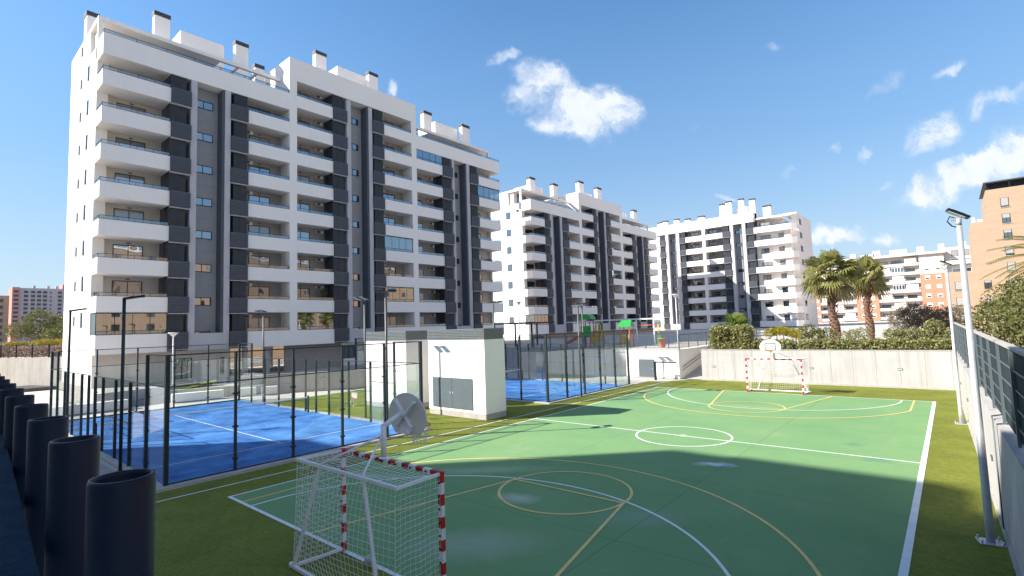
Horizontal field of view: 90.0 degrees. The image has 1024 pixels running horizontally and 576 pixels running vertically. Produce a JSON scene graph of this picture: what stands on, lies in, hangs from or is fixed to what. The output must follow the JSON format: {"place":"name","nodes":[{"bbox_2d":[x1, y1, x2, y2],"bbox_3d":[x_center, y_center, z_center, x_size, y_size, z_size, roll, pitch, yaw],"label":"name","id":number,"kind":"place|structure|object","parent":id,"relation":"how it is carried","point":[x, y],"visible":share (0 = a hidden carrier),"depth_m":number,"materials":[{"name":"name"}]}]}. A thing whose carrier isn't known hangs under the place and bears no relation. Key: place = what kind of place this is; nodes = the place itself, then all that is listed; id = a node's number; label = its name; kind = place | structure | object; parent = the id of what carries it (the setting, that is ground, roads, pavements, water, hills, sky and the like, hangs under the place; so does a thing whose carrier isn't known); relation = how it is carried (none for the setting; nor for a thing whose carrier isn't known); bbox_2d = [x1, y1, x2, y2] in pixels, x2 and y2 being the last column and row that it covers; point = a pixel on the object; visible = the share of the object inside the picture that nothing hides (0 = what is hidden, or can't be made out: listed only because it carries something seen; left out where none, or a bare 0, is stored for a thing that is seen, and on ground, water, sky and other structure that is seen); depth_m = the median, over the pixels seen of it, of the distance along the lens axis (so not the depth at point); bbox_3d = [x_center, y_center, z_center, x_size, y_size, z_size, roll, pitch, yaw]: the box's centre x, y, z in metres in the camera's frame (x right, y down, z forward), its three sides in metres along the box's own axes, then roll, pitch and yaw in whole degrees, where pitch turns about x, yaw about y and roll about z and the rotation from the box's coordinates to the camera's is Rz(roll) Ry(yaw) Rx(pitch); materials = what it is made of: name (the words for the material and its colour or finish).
{"place":"outdoors","nodes":[
{"label":"outdoors","id":0,"kind":"place"},
{"bbox_2d":[1,344,61,357],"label":"dirt bank","id":1,"kind":"structure","parent":0,"point":[29,351],"depth_m":64.68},
{"bbox_2d":[0,296,8,342],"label":"apartment building","id":2,"kind":"structure","parent":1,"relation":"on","point":[4,308],"depth_m":241.03,"materials":[{"name":"brown brick"}]},
{"bbox_2d":[0,341,62,347],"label":"scrub","id":3,"kind":"object","parent":1,"relation":"on","point":[2,344],"visible":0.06,"depth_m":65.55,"materials":[{"name":"green plant"}]},
{"bbox_2d":[2,308,63,341],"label":"tree","id":4,"kind":"object","parent":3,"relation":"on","point":[28,331],"visible":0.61,"depth_m":70.08,"materials":[{"name":"green plant"}]},
{"bbox_2d":[3,345,60,357],"bbox_3d":[-58.698,7.230,57.293,33.861,1.585,1.480,-4,-5,23],"label":"dry hedge","id":5,"kind":"object","parent":1,"relation":"on","point":[21,350],"visible":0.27,"depth_m":53.54,"materials":[{"name":"brown plant"}]},
{"bbox_2d":[4,338,62,357],"bbox_3d":[-53.547,7.109,57.599,1.324,2.776,5.223,-6,-6,40],"label":"bush","id":6,"kind":"object","parent":1,"relation":"on","point":[49,341],"visible":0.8,"depth_m":57.66,"materials":[{"name":"yellow plant"}]},
{"bbox_2d":[40,319,63,339],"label":"tree","id":7,"kind":"object","parent":1,"relation":"on","point":[57,332],"visible":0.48,"depth_m":68.65,"materials":[{"name":"green plant"}]},
{"bbox_2d":[16,385,55,391],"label":"street","id":8,"kind":"structure","parent":0,"point":[29,388],"depth_m":48.86,"materials":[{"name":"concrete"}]},
{"bbox_2d":[59,364,363,402],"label":"portico floor","id":9,"kind":"structure","parent":0,"point":[227,388],"depth_m":42.74,"materials":[{"name":"concrete"}]},
{"bbox_2d":[62,10,503,388],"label":"apartment building","id":10,"kind":"structure","parent":9,"relation":"on","point":[221,200],"depth_m":51.22,"materials":[{"name":"paint"}]},
{"bbox_2d":[110,317,141,333],"bbox_3d":[-33.200,3.798,44.071,0.058,2.570,2.150,-6,-6,40],"label":"balcony door","id":11,"kind":"structure","parent":10,"relation":"in","point":[118,320],"depth_m":44.18,"materials":[{"name":"glass"}]},
{"bbox_2d":[111,280,141,296],"bbox_3d":[-33.305,0.678,44.308,0.058,2.570,2.150,-6,-6,40],"label":"balcony door","id":12,"kind":"structure","parent":10,"relation":"in","point":[131,287],"depth_m":44.34,"materials":[{"name":"glass"}]},
{"bbox_2d":[112,244,142,259],"bbox_3d":[-33.409,-2.441,44.544,0.058,2.570,2.150,-6,-6,40],"label":"balcony door","id":13,"kind":"structure","parent":10,"relation":"in","point":[127,250],"depth_m":44.59,"materials":[{"name":"glass"}]},
{"bbox_2d":[113,208,143,222],"bbox_3d":[-33.513,-5.560,44.781,0.058,2.570,2.150,-6,-6,40],"label":"balcony door","id":14,"kind":"structure","parent":10,"relation":"in","point":[130,214],"depth_m":44.84,"materials":[{"name":"glass"}]},
{"bbox_2d":[114,172,144,185],"bbox_3d":[-33.617,-8.679,45.018,0.058,2.570,2.150,-6,-6,40],"label":"balcony door","id":15,"kind":"structure","parent":10,"relation":"in","point":[121,176],"depth_m":45.04,"materials":[{"name":"glass"}]},
{"bbox_2d":[115,137,144,150],"bbox_3d":[-33.721,-11.799,45.255,0.058,2.570,2.150,-6,-6,40],"label":"balcony door","id":16,"kind":"structure","parent":10,"relation":"in","point":[117,140],"depth_m":45.28,"materials":[{"name":"glass"}]},
{"bbox_2d":[116,102,145,114],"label":"balcony door","id":17,"kind":"structure","parent":10,"relation":"in","point":[120,104],"depth_m":45.53,"materials":[{"name":"glass"}]},
{"bbox_2d":[171,358,191,378],"bbox_3d":[-29.538,7.204,45.813,0.058,1.800,1.600,-6,-6,40],"label":"ground window","id":18,"kind":"structure","parent":10,"relation":"in","point":[187,370],"depth_m":45.89,"materials":[{"name":"glass"}]},
{"bbox_2d":[195,297,210,305],"bbox_3d":[-28.830,1.257,47.484,0.058,0.740,1.670,-6,-6,40],"label":"stair window","id":19,"kind":"structure","parent":10,"relation":"in","point":[198,301],"depth_m":47.60,"materials":[{"name":"glass"}]},
{"bbox_2d":[195,264,210,271],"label":"stair window","id":20,"kind":"structure","parent":10,"relation":"in","point":[198,267],"depth_m":47.80,"materials":[{"name":"glass"}]},
{"bbox_2d":[196,230,211,239],"bbox_3d":[-29.039,-4.982,47.958,0.058,0.740,1.670,-6,-6,40],"label":"stair window","id":21,"kind":"structure","parent":10,"relation":"in","point":[199,234],"depth_m":48.08,"materials":[{"name":"glass"}]},
{"bbox_2d":[196,197,211,206],"bbox_3d":[-29.143,-8.101,48.194,0.058,0.740,1.670,-6,-6,40],"label":"stair window","id":22,"kind":"structure","parent":10,"relation":"in","point":[199,201],"depth_m":48.29,"materials":[{"name":"glass"}]},
{"bbox_2d":[197,164,212,174],"bbox_3d":[-29.247,-11.220,48.431,0.058,0.740,1.670,-6,-6,40],"label":"stair window","id":23,"kind":"structure","parent":10,"relation":"in","point":[200,168],"depth_m":48.55,"materials":[{"name":"glass"}]},
{"bbox_2d":[197,132,212,142],"bbox_3d":[-29.352,-14.340,48.668,0.058,0.740,1.670,-6,-6,40],"label":"stair window","id":24,"kind":"structure","parent":10,"relation":"in","point":[200,136],"depth_m":48.81,"materials":[{"name":"glass"}]},
{"bbox_2d":[197,100,212,110],"bbox_3d":[-29.456,-17.459,48.904,0.058,0.740,1.670,-6,-6,40],"label":"stair window","id":25,"kind":"structure","parent":10,"relation":"in","point":[200,104],"depth_m":49.02,"materials":[{"name":"glass"}]},
{"bbox_2d":[248,317,268,330],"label":"balcony door","id":26,"kind":"structure","parent":10,"relation":"in","point":[254,323],"depth_m":51.89,"materials":[{"name":"glass"}]},
{"bbox_2d":[248,286,268,298],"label":"balcony door","id":27,"kind":"structure","parent":10,"relation":"in","point":[256,292],"depth_m":52.21,"materials":[{"name":"glass"}]},
{"bbox_2d":[248,256,269,267],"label":"balcony door","id":28,"kind":"structure","parent":10,"relation":"in","point":[256,261],"depth_m":52.44,"materials":[{"name":"glass"}]},
{"bbox_2d":[248,225,269,236],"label":"balcony door","id":29,"kind":"structure","parent":10,"relation":"in","point":[251,228],"depth_m":52.67,"materials":[{"name":"glass"}]},
{"bbox_2d":[249,195,269,205],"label":"balcony door","id":30,"kind":"structure","parent":10,"relation":"in","point":[254,198],"depth_m":52.93,"materials":[{"name":"glass"}]},
{"bbox_2d":[249,165,269,175],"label":"balcony door","id":31,"kind":"structure","parent":10,"relation":"in","point":[253,167],"depth_m":53.16,"materials":[{"name":"glass"}]},
{"bbox_2d":[249,135,269,145],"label":"balcony door","id":32,"kind":"structure","parent":10,"relation":"in","point":[250,136],"depth_m":53.39,"materials":[{"name":"glass"}]},
{"bbox_2d":[297,317,309,328],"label":"balcony door","id":33,"kind":"structure","parent":10,"relation":"in","point":[301,321],"depth_m":55.52,"materials":[{"name":"glass"}]},
{"bbox_2d":[297,288,309,299],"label":"balcony door","id":34,"kind":"structure","parent":10,"relation":"in","point":[302,293],"depth_m":55.84,"materials":[{"name":"glass"}]},
{"bbox_2d":[297,259,309,270],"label":"balcony door","id":35,"kind":"structure","parent":10,"relation":"in","point":[301,264],"depth_m":56.04,"materials":[{"name":"glass"}]},
{"bbox_2d":[343,346,354,357],"bbox_3d":[-18.711,7.316,58.669,0.058,1.400,1.600,-6,-6,40],"label":"ground window","id":36,"kind":"structure","parent":10,"relation":"in","point":[351,352],"depth_m":58.74,"materials":[{"name":"glass"}]},
{"bbox_2d":[387,316,396,327],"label":"balcony door","id":37,"kind":"structure","parent":10,"relation":"in","point":[391,320],"depth_m":64.36,"materials":[{"name":"glass"}]},
{"bbox_2d":[69,400,395,484],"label":"padel floor","id":38,"kind":"structure","parent":0,"point":[199,442],"depth_m":23.10,"materials":[{"name":"carpet"}]},
{"bbox_2d":[96,395,308,442],"bbox_3d":[-14.950,6.528,25.951,0.080,0.948,9.780,-6,-6,40],"label":"padel net","id":39,"kind":"object","parent":38,"relation":"on","point":[210,410],"visible":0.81,"depth_m":25.60,"materials":[{"name":"black fabric"}]},
{"bbox_2d":[49,341,422,485],"bbox_3d":[-15.001,5.009,26.066,20.220,4.020,10.220,-6,-6,40],"label":"padel cage","id":40,"kind":"object","parent":38,"relation":"on","point":[238,355],"visible":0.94,"depth_m":21.02,"materials":[{"name":"black metal"}]},
{"bbox_2d":[69,399,430,491],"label":"padel kerb","id":41,"kind":"structure","parent":38,"relation":"on","point":[105,457],"depth_m":18.77,"materials":[{"name":"concrete"}]},
{"bbox_2d":[65,308,86,415],"bbox_3d":[-20.655,4.006,24.207,0.725,6.115,0.260,1,-5,-29],"label":"floodlight mast","id":42,"kind":"object","parent":41,"relation":"on","point":[68,363],"visible":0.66,"depth_m":24.11,"materials":[{"name":"black metal"}]},
{"bbox_2d":[116,295,145,470],"bbox_3d":[-13.442,3.299,18.065,0.725,6.115,0.260,1,-5,-29],"label":"floodlight mast","id":43,"kind":"object","parent":41,"relation":"on","point":[124,299],"visible":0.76,"depth_m":17.92,"materials":[{"name":"black metal"}]},
{"bbox_2d":[353,296,369,417],"bbox_3d":[-7.877,3.654,27.008,0.920,6.389,0.547,-6,-6,40],"label":"floodlight mast","id":44,"kind":"object","parent":41,"relation":"on","point":[362,298],"visible":0.86,"depth_m":27.10,"materials":[{"name":"metal"}]},
{"bbox_2d":[374,289,395,438],"bbox_3d":[-5.397,3.190,21.982,0.920,6.389,0.547,0,-5,-20],"label":"floodlight mast","id":45,"kind":"object","parent":41,"relation":"on","point":[386,354],"visible":0.93,"depth_m":21.83,"materials":[{"name":"metal"}]},
{"bbox_2d":[24,371,696,492],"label":"pavement","id":46,"kind":"structure","parent":0,"point":[41,396],"depth_m":39.71,"materials":[{"name":"concrete"}]},
{"bbox_2d":[52,399,127,415],"bbox_3d":[-26.915,7.588,32.194,0.600,0.620,4.500,-6,-6,42],"label":"concrete bench","id":47,"kind":"object","parent":46,"relation":"on","point":[60,410],"visible":0.46,"depth_m":32.24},
{"bbox_2d":[97,382,211,403],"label":"ramp wall","id":48,"kind":"structure","parent":46,"relation":"on","point":[153,390],"depth_m":35.98,"materials":[{"name":"concrete"}]},
{"bbox_2d":[171,389,223,402],"bbox_3d":[-22.680,7.811,36.987,3.200,0.620,0.600,2,-6,-39],"label":"concrete bench","id":49,"kind":"object","parent":46,"relation":"on","point":[195,396],"visible":0.89,"depth_m":36.73,"materials":[{"name":"concrete"}]},
{"bbox_2d":[240,387,255,396],"bbox_3d":[-19.981,7.855,38.759,1.100,0.620,0.600,1,-5,-29],"label":"concrete bench","id":50,"kind":"object","parent":46,"relation":"on","point":[245,391],"visible":0.82,"depth_m":38.47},
{"bbox_2d":[255,310,266,401],"bbox_3d":[-17.061,4.629,34.826,0.920,6.239,0.547,-6,-6,40],"label":"floodlight mast","id":51,"kind":"object","parent":46,"relation":"on","point":[261,311],"visible":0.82,"depth_m":34.84,"materials":[{"name":"metal"}]},
{"bbox_2d":[240,370,363,393],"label":"retaining wall","id":52,"kind":"structure","parent":46,"relation":"on","point":[322,381],"depth_m":40.49,"materials":[{"name":"concrete"}]},
{"bbox_2d":[625,345,716,378],"bbox_3d":[15.595,6.373,46.662,4.660,2.380,13.060,-6,-6,40],"label":"utility room","id":53,"kind":"object","parent":46,"relation":"on","point":[641,363],"visible":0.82,"depth_m":41.72,"materials":[{"name":"concrete"}]},
{"bbox_2d":[638,359,653,376],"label":"door","id":54,"kind":"structure","parent":53,"relation":"in","point":[646,366],"depth_m":42.01,"materials":[{"name":"metal"}]},
{"bbox_2d":[683,365,701,379],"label":"ramp","id":55,"kind":"structure","parent":46,"relation":"on","point":[696,374],"depth_m":40.90,"materials":[{"name":"concrete"}]},
{"bbox_2d":[701,349,955,389],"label":"retaining wall","id":56,"kind":"structure","parent":46,"relation":"on","point":[922,369],"depth_m":33.32,"materials":[{"name":"concrete"}]},
{"bbox_2d":[0,0,1023,295],"label":"sky","id":57,"kind":"structure","parent":0,"point":[867,121],"materials":[{"name":"blue"}]},
{"bbox_2d":[505,378,624,401],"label":"padel floor","id":58,"kind":"structure","parent":0,"point":[537,387],"depth_m":36.56,"materials":[{"name":"carpet"}]},
{"bbox_2d":[355,330,629,401],"bbox_3d":[-2.293,5.676,40.447,20.220,4.020,10.220,-6,-6,40],"label":"padel cage","id":59,"kind":"object","parent":58,"relation":"on","point":[546,351],"visible":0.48,"depth_m":34.83,"materials":[{"name":"black metal"}]},
{"bbox_2d":[505,377,634,403],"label":"padel kerb","id":60,"kind":"structure","parent":58,"relation":"on","point":[552,402],"depth_m":33.56,"materials":[{"name":"concrete"}]},
{"bbox_2d":[232,387,931,575],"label":"court floor","id":61,"kind":"structure","parent":0,"point":[833,513],"depth_m":13.76,"materials":[{"name":"green plastic"}]},
{"bbox_2d":[243,388,914,575],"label":"yellow court lines","id":62,"kind":"object","parent":61,"relation":"on","point":[574,556],"visible":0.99,"depth_m":13.37,"materials":[{"name":"paint"}]},
{"bbox_2d":[228,387,935,575],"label":"white court lines","id":63,"kind":"object","parent":61,"relation":"on","point":[904,567],"visible":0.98,"depth_m":13.30,"materials":[{"name":"paint"}]},
{"bbox_2d":[154,379,1015,575],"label":"artificial lawn","id":64,"kind":"structure","parent":0,"point":[216,531],"depth_m":12.91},
{"bbox_2d":[289,393,445,575],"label":"goal","id":65,"kind":"object","parent":64,"relation":"on","point":[407,414],"visible":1,"depth_m":9.61,"materials":[{"name":"red paint"}]},
{"bbox_2d":[366,330,428,406],"bbox_3d":[-6.944,4.888,31.194,4.080,4.500,1.910,-6,-6,40],"label":"utility hut","id":66,"kind":"object","parent":64,"relation":"on","point":[407,378],"visible":0.64,"depth_m":30.14,"materials":[{"name":"concrete"}]},
{"bbox_2d":[157,380,671,501],"bbox_3d":[1.275,6.543,26.944,0.070,0.001,34.203,-6,-6,41],"label":"white lawn line","id":67,"kind":"object","parent":64,"relation":"on","point":[379,449],"visible":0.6,"depth_m":19.68,"materials":[{"name":"paint"}]},
{"bbox_2d":[427,328,505,419],"bbox_3d":[-2.467,4.436,27.201,4.310,4.500,1.585,-6,-6,40],"label":"utility hut","id":68,"kind":"object","parent":64,"relation":"on","point":[466,373],"visible":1,"depth_m":26.20,"materials":[{"name":"concrete"}]},
{"bbox_2d":[433,377,451,407],"bbox_3d":[-3.708,5.531,27.202,1.500,1.560,0.053,-6,-6,40],"label":"door","id":69,"kind":"structure","parent":68,"relation":"in","point":[442,386],"depth_m":27.18,"materials":[{"name":"metal"}]},
{"bbox_2d":[452,378,472,409],"bbox_3d":[-2.554,5.418,26.220,1.500,1.560,0.053,-6,-6,40],"label":"door","id":70,"kind":"structure","parent":68,"relation":"in","point":[462,389],"depth_m":26.20,"materials":[{"name":"metal"}]},
{"bbox_2d":[571,302,586,396],"bbox_3d":[4.387,3.897,32.642,0.920,5.939,0.547,-6,-6,40],"label":"floodlight mast","id":71,"kind":"object","parent":64,"relation":"on","point":[575,304],"visible":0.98,"depth_m":32.52,"materials":[{"name":"metal"}]},
{"bbox_2d":[745,339,810,394],"bbox_3d":[15.854,4.729,31.086,3.437,3.260,2.263,-6,-6,40],"label":"goal","id":72,"kind":"object","parent":64,"relation":"on","point":[770,346],"visible":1,"depth_m":31.00,"materials":[{"name":"white paint"}]},
{"bbox_2d":[939,260,967,424],"bbox_3d":[18.091,2.174,20.985,0.400,6.688,0.360,-4,-5,28],"label":"street lamp","id":73,"kind":"object","parent":64,"relation":"on","point":[959,403],"visible":1,"depth_m":20.92,"materials":[{"name":"metal"}]},
{"bbox_2d":[945,208,1007,547],"bbox_3d":[9.273,1.667,10.287,0.400,6.668,0.360,-4,-5,28],"label":"street lamp","id":74,"kind":"object","parent":64,"relation":"on","point":[989,540],"visible":1,"depth_m":10.21,"materials":[{"name":"metal"}]},
{"bbox_2d":[957,352,1023,575],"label":"retaining wall","id":75,"kind":"structure","parent":64,"relation":"on","point":[1005,457],"depth_m":10.07,"materials":[{"name":"concrete"}]},
{"bbox_2d":[954,322,1023,447],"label":"screen fence","id":76,"kind":"object","parent":75,"relation":"on","point":[1000,366],"visible":0.84,"depth_m":10.21,"materials":[{"name":"metal"}]},
{"bbox_2d":[566,314,604,346],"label":"play tower","id":77,"kind":"structure","parent":0,"point":[589,317],"depth_m":52.03,"materials":[{"name":"green plastic"}]},
{"bbox_2d":[617,320,635,346],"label":"play house","id":78,"kind":"structure","parent":0,"point":[626,323],"depth_m":48.80,"materials":[{"name":"green plastic"}]},
{"bbox_2d":[505,319,949,375],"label":"terrace","id":79,"kind":"structure","parent":0,"point":[880,326],"depth_m":75.07,"materials":[{"name":"concrete"}]},
{"bbox_2d":[495,321,553,346],"bbox_3d":[1.375,5.339,59.176,5.800,2.720,4.140,-6,-6,40],"label":"canopy frame","id":80,"kind":"object","parent":79,"relation":"on","point":[531,323],"visible":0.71,"depth_m":57.39,"materials":[{"name":"metal"}]},
{"bbox_2d":[490,176,660,339],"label":"apartment building","id":81,"kind":"structure","parent":79,"relation":"on","point":[557,256],"depth_m":97.20,"materials":[{"name":"paint"}]},
{"bbox_2d":[567,318,656,344],"bbox_3d":[10.312,4.683,54.203,10.700,2.680,0.140,-6,-6,40],"label":"canopy frame","id":82,"kind":"object","parent":79,"relation":"on","point":[636,319],"visible":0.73,"depth_m":52.15,"materials":[{"name":"white paint"}]},
{"bbox_2d":[504,330,760,348],"bbox_3d":[5.017,5.281,50.423,38.083,1.150,14.224,-3,-5,16],"label":"terrace fence","id":83,"kind":"object","parent":79,"relation":"on","point":[704,342],"visible":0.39,"depth_m":44.48,"materials":[{"name":"metal"}]},
{"bbox_2d":[644,198,818,329],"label":"apartment building","id":84,"kind":"structure","parent":79,"relation":"on","point":[747,260],"depth_m":126.83,"materials":[{"name":"paint"}]},
{"bbox_2d":[707,323,756,348],"bbox_3d":[16.770,3.789,39.100,3.708,2.194,2.018,-6,-6,40],"label":"hedge","id":85,"kind":"object","parent":79,"relation":"on","point":[737,336],"visible":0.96,"depth_m":38.69,"materials":[{"name":"green plant"}]},
{"bbox_2d":[716,312,757,335],"bbox_3d":[18.548,3.453,42.295,3.149,3.034,3.425,0,-5,-24],"label":"tree","id":86,"kind":"object","parent":79,"relation":"on","point":[739,319],"visible":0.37,"depth_m":42.01,"materials":[{"name":"green plant"}]},
{"bbox_2d":[762,326,802,340],"bbox_3d":[21.088,3.794,39.994,2.916,1.754,1.089,-6,-6,40],"label":"bush","id":87,"kind":"object","parent":79,"relation":"on","point":[786,331],"visible":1,"depth_m":39.83,"materials":[{"name":"yellow plant"}]},
{"bbox_2d":[793,323,836,339],"bbox_3d":[24.132,3.732,41.097,3.362,1.845,1.476,-6,-6,40],"label":"bush","id":88,"kind":"object","parent":79,"relation":"on","point":[810,333],"visible":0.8,"depth_m":40.85,"materials":[{"name":"green plant"}]},
{"bbox_2d":[798,248,868,338],"bbox_3d":[26.516,0.636,42.380,5.430,8.027,4.892,-6,-6,40],"label":"palm tree","id":89,"kind":"object","parent":79,"relation":"on","point":[832,287],"visible":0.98,"depth_m":42.00,"materials":[{"name":"green plant"}]},
{"bbox_2d":[750,336,955,349],"bbox_3d":[22.377,3.799,34.259,12.124,1.142,1.934,-6,-6,40],"label":"hedge","id":90,"kind":"object","parent":79,"relation":"on","point":[879,343],"visible":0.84,"depth_m":33.23,"materials":[{"name":"green plant"}]},
{"bbox_2d":[836,326,872,339],"bbox_3d":[27.338,3.805,40.956,2.542,1.467,1.215,-6,-6,40],"label":"bush","id":91,"kind":"object","parent":79,"relation":"on","point":[849,334],"visible":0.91,"depth_m":40.85,"materials":[{"name":"green plant"}]},
{"bbox_2d":[843,254,891,338],"bbox_3d":[31.930,0.814,45.746,4.021,7.796,4.057,-2,-4,6],"label":"palm tree","id":92,"kind":"object","parent":79,"relation":"on","point":[874,283],"visible":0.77,"depth_m":45.56,"materials":[{"name":"green plant"}]},
{"bbox_2d":[882,318,954,344],"bbox_3d":[26.659,3.059,33.409,4.263,2.203,1.917,-6,-6,40],"label":"bush","id":93,"kind":"object","parent":79,"relation":"on","point":[935,332],"visible":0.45,"depth_m":33.01,"materials":[{"name":"green plant"}]},
{"bbox_2d":[887,302,972,336],"bbox_3d":[37.826,2.869,46.499,6.175,3.464,2.756,-6,-6,40],"label":"tree","id":94,"kind":"object","parent":79,"relation":"on","point":[916,315],"visible":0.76,"depth_m":46.52,"materials":[{"name":"green plant"}]},
{"bbox_2d":[975,325,1023,344],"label":"embankment","id":95,"kind":"structure","parent":0,"point":[992,334],"depth_m":56.38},
{"bbox_2d":[944,177,1023,323],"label":"brick building","id":96,"kind":"structure","parent":95,"relation":"on","point":[1002,206],"depth_m":97.47,"materials":[{"name":"brick"}]},
{"bbox_2d":[971,275,1023,339],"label":"tree","id":97,"kind":"object","parent":95,"relation":"on","point":[983,305],"visible":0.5,"depth_m":29.11,"materials":[{"name":"green plant"}]},
{"bbox_2d":[979,236,1023,295],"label":"date palm","id":98,"kind":"object","parent":95,"relation":"on","point":[1017,246],"visible":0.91,"depth_m":26.03,"materials":[{"name":"green plant"}]},
{"bbox_2d":[987,276,1023,348],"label":"tree","id":99,"kind":"object","parent":95,"relation":"on","point":[1013,318],"visible":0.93,"depth_m":20.54,"materials":[{"name":"green plant"}]},
{"label":"ground","id":100,"kind":"structure","parent":0,"visible":0},
{"bbox_2d":[0,357,61,385],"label":"retaining wall","id":101,"kind":"structure","parent":100,"relation":"on","point":[27,371],"depth_m":51.80,"materials":[{"name":"concrete"}]},
{"bbox_2d":[0,344,62,357],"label":"street fence","id":102,"kind":"object","parent":101,"relation":"on","point":[7,351],"visible":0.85,"depth_m":52.37,"materials":[{"name":"metal"}]},
{"bbox_2d":[8,285,64,341],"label":"apartment building","id":103,"kind":"structure","parent":100,"relation":"on","point":[23,302],"depth_m":381.31,"materials":[{"name":"paint"}]},
{"bbox_2d":[230,346,283,362],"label":"street wall","id":104,"kind":"structure","parent":100,"relation":"on","point":[275,353],"depth_m":72.09,"materials":[{"name":"brick"}]},
{"bbox_2d":[504,348,626,375],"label":"retaining wall","id":105,"kind":"structure","parent":100,"relation":"on","point":[592,365],"depth_m":47.86,"materials":[{"name":"concrete"}]},
{"bbox_2d":[816,241,971,322],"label":"apartment building","id":106,"kind":"structure","parent":100,"relation":"on","point":[917,277],"depth_m":176.02,"materials":[{"name":"white paint"}]},
{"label":"terrace floor","id":107,"kind":"structure","parent":0,"visible":0},
{"bbox_2d":[0,373,155,575],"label":"tube railing","id":108,"kind":"object","parent":107,"relation":"on","point":[67,508],"visible":1,"depth_m":1.52,"materials":[{"name":"metal"}]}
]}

